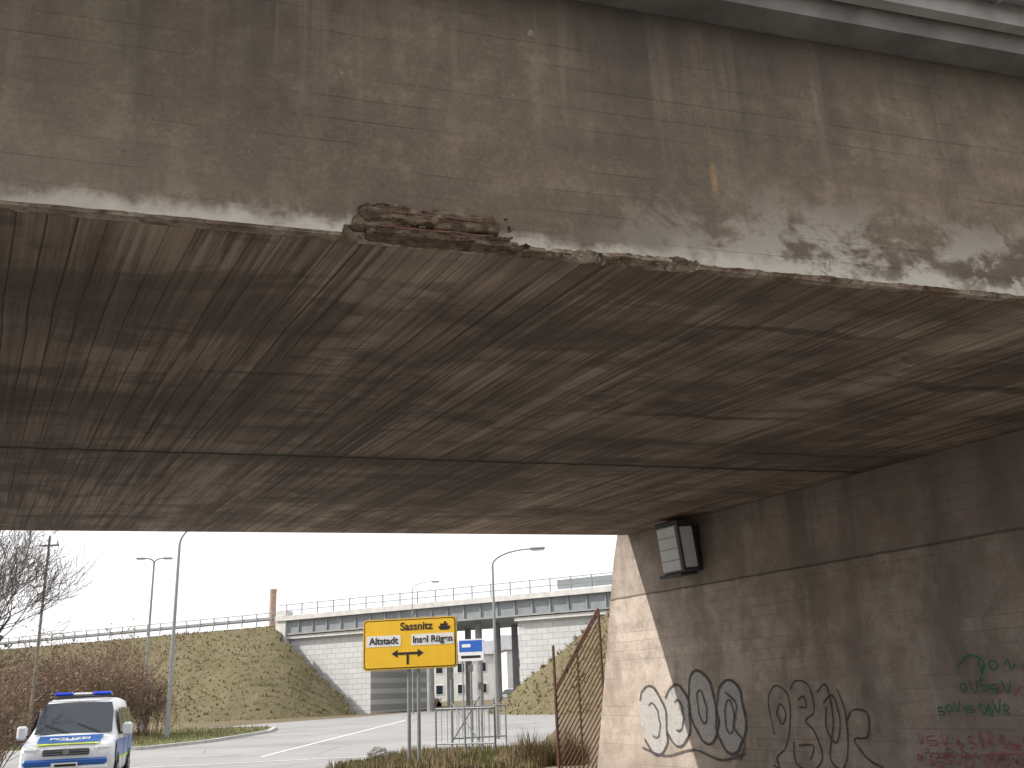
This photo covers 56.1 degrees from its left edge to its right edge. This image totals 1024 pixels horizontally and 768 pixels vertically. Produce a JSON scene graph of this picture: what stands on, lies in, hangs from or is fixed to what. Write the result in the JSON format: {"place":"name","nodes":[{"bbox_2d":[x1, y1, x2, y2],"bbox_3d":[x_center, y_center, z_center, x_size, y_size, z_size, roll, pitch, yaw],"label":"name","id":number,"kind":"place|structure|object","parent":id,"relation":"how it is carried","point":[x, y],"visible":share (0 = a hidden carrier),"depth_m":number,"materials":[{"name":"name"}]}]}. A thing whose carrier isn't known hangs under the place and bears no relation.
{"place":"outdoors","nodes":[
{"label":"outdoors","id":0,"kind":"place"},
{"bbox_2d":[0,708,558,767],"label":"road","id":1,"kind":"structure","parent":0,"point":[250,751],"depth_m":38.08,"materials":[{"name":"grey asphalt"}]},
{"bbox_2d":[25,536,58,741],"bbox_3d":[-19.196,10.456,38.909,0.800,8.600,0.150,-2,-18,0],"label":"utility pole","id":2,"kind":"object","parent":1,"relation":"on","point":[36,657],"visible":0.61,"depth_m":38.80,"materials":[{"name":"wood"}]},
{"bbox_2d":[0,530,103,678],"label":"bare tree","id":3,"kind":"object","parent":1,"relation":"on","point":[23,562],"visible":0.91,"depth_m":22.56,"materials":[{"name":"brown plant"}]},
{"bbox_2d":[16,691,132,767],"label":"police van","id":4,"kind":"object","parent":1,"relation":"on","point":[76,730],"visible":1,"depth_m":21.51,"materials":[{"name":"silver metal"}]},
{"bbox_2d":[136,557,172,730],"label":"street lamp","id":5,"kind":"object","parent":1,"relation":"on","point":[150,609],"visible":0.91,"depth_m":58.91,"materials":[{"name":"metal"}]},
{"bbox_2d":[164,532,186,737],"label":"street lamp","id":6,"kind":"object","parent":1,"relation":"on","point":[167,718],"visible":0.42,"depth_m":45.43,"materials":[{"name":"metal"}]},
{"bbox_2d":[136,756,366,767],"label":"road marking","id":7,"kind":"object","parent":1,"relation":"on","point":[245,762],"visible":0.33,"depth_m":28.71,"materials":[{"name":"paint"}]},
{"bbox_2d":[1,723,539,767],"bbox_3d":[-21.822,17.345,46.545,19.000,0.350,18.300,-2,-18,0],"label":"roadside grass verge","id":8,"kind":"structure","parent":1,"relation":"on","point":[174,743],"depth_m":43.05,"materials":[{"name":"plant"}]},
{"bbox_2d":[261,720,404,756],"bbox_3d":[-7.293,16.264,44.762,0.150,0.348,29.031,-3,-18,2],"label":"road marking","id":9,"kind":"object","parent":1,"relation":"on","point":[329,739],"visible":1,"depth_m":39.12,"materials":[{"name":"paint"}]},
{"bbox_2d":[412,581,438,713],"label":"street lamp","id":10,"kind":"object","parent":1,"relation":"on","point":[412,669],"visible":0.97,"depth_m":71.82,"materials":[{"name":"metal"}]},
{"bbox_2d":[458,639,483,730],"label":"information sign","id":11,"kind":"object","parent":1,"relation":"on","point":[470,649],"visible":0.98,"depth_m":43.39,"materials":[{"name":"metal"}]},
{"bbox_2d":[493,688,512,703],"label":"parked car","id":12,"kind":"object","parent":1,"relation":"on","point":[505,692],"visible":0.15,"depth_m":83.17,"materials":[{"name":"silver metal"}]},
{"bbox_2d":[491,546,544,738],"bbox_3d":[0.346,9.778,36.632,2.181,7.005,0.200,-5,-18,7],"label":"street lamp","id":13,"kind":"object","parent":1,"relation":"on","point":[495,654],"visible":0.98,"depth_m":36.74,"materials":[{"name":"metal"}]},
{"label":"grass verge","id":14,"kind":"object","parent":1,"relation":"on","visible":0},
{"bbox_2d":[366,746,388,758],"bbox_3d":[-3.572,9.873,25.564,0.638,0.435,0.553,-2,-18,0],"label":"boulder","id":15,"kind":"object","parent":14,"relation":"on","point":[375,751],"visible":0.48,"depth_m":25.42,"materials":[{"name":"stone"}]},
{"bbox_2d":[363,615,457,761],"bbox_3d":[-2.525,7.665,23.888,2.460,3.600,0.158,-5,-18,10],"label":"direction sign","id":16,"kind":"object","parent":14,"relation":"on","point":[409,644],"visible":1,"depth_m":24.15,"materials":[{"name":"metal"}]},
{"bbox_2d":[448,665,483,752],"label":"marker posts","id":17,"kind":"object","parent":14,"relation":"on","point":[470,670],"visible":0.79,"depth_m":26.04,"materials":[{"name":"metal"}]},
{"bbox_2d":[435,704,506,753],"bbox_3d":[-1.127,9.715,26.973,1.687,1.252,4.456,-3,-18,2],"label":"pedestrian guardrail","id":18,"kind":"object","parent":14,"relation":"on","point":[476,707],"visible":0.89,"depth_m":25.50,"materials":[{"name":"metal"}]},
{"bbox_2d":[351,720,593,767],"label":"dry shrub","id":19,"kind":"object","parent":14,"relation":"on","point":[544,753],"visible":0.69,"depth_m":20.95,"materials":[{"name":"brown plant"}]},
{"bbox_2d":[9,700,601,767],"bbox_3d":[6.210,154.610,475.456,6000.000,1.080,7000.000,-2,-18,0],"label":"ground","id":20,"kind":"structure","parent":0,"point":[198,725],"depth_m":64.38,"materials":[{"name":"grey concrete"}]},
{"bbox_2d":[0,618,186,767],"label":"bare shrubs","id":21,"kind":"object","parent":20,"relation":"on","point":[15,693],"visible":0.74,"depth_m":45.63,"materials":[{"name":"brown plant"}]},
{"bbox_2d":[0,625,441,725],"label":"grass embankment","id":22,"kind":"structure","parent":20,"relation":"on","point":[260,673],"depth_m":78.52,"materials":[{"name":"plant"}]},
{"bbox_2d":[268,589,276,625],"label":"brick chimney","id":23,"kind":"object","parent":20,"relation":"on","point":[272,602],"visible":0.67,"depth_m":176.15,"materials":[{"name":"brown brick"}]},
{"bbox_2d":[0,572,612,713],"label":"road bridge","id":24,"kind":"structure","parent":20,"relation":"on","point":[328,646],"depth_m":77.99,"materials":[{"name":"concrete"}]},
{"bbox_2d":[0,0,1023,767],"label":"concrete bridge","id":25,"kind":"structure","parent":20,"relation":"on","point":[740,282],"depth_m":8.03,"materials":[{"name":"concrete"}]},
{"bbox_2d":[654,518,703,578],"bbox_3d":[2.974,2.943,17.129,0.535,1.013,0.660,8,-20,-28],"label":"floodlight","id":26,"kind":"object","parent":25,"relation":"attached to","point":[679,542],"depth_m":16.92,"materials":[{"name":"metal"}]},
{"bbox_2d":[639,669,746,761],"bbox_3d":[3.085,5.767,16.767,0.014,1.489,2.932,8,-20,-28],"label":"graffiti","id":27,"kind":"object","parent":25,"relation":"attached to","point":[688,709],"visible":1,"depth_m":16.64,"materials":[{"name":"white paint"}]},
{"bbox_2d":[768,680,883,767],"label":"graffiti","id":28,"kind":"object","parent":25,"relation":"attached to","point":[831,736],"visible":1,"depth_m":14.14,"materials":[{"name":"paint"}]},
{"bbox_2d":[917,654,1023,767],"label":"graffiti","id":29,"kind":"object","parent":25,"relation":"attached to","point":[982,669],"visible":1,"depth_m":11.98,"materials":[{"name":"paint"}]},
{"bbox_2d":[487,609,609,714],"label":"grass embankment","id":30,"kind":"structure","parent":20,"relation":"on","point":[533,694],"depth_m":62.24,"materials":[{"name":"plant"}]},
{"bbox_2d":[552,608,603,767],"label":"rusty railing","id":31,"kind":"object","parent":20,"relation":"on","point":[572,659],"visible":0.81,"depth_m":20.28,"materials":[{"name":"metal"}]},
{"bbox_2d":[0,530,616,649],"label":"sky","id":32,"kind":"structure","parent":0,"point":[222,574],"materials":[{"name":"white"}]},
{"bbox_2d":[434,654,494,701],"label":"walls","id":33,"kind":"structure","parent":0,"point":[488,678],"depth_m":127.86,"materials":[{"name":"white paint"}]},
{"bbox_2d":[435,662,486,694],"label":"windows","id":34,"kind":"structure","parent":33,"relation":"attached to","point":[439,689],"depth_m":128.14,"materials":[{"name":"grey glass"}]},
{"bbox_2d":[457,640,493,653],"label":"roof","id":35,"kind":"structure","parent":33,"relation":"on","point":[488,645],"depth_m":130.74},
{"bbox_2d":[501,649,519,691],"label":"walls","id":36,"kind":"structure","parent":0,"point":[507,669],"depth_m":117.74,"materials":[{"name":"white paint"}]},
{"bbox_2d":[492,635,518,652],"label":"roof","id":37,"kind":"structure","parent":36,"relation":"on","point":[506,642],"depth_m":120.12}
]}

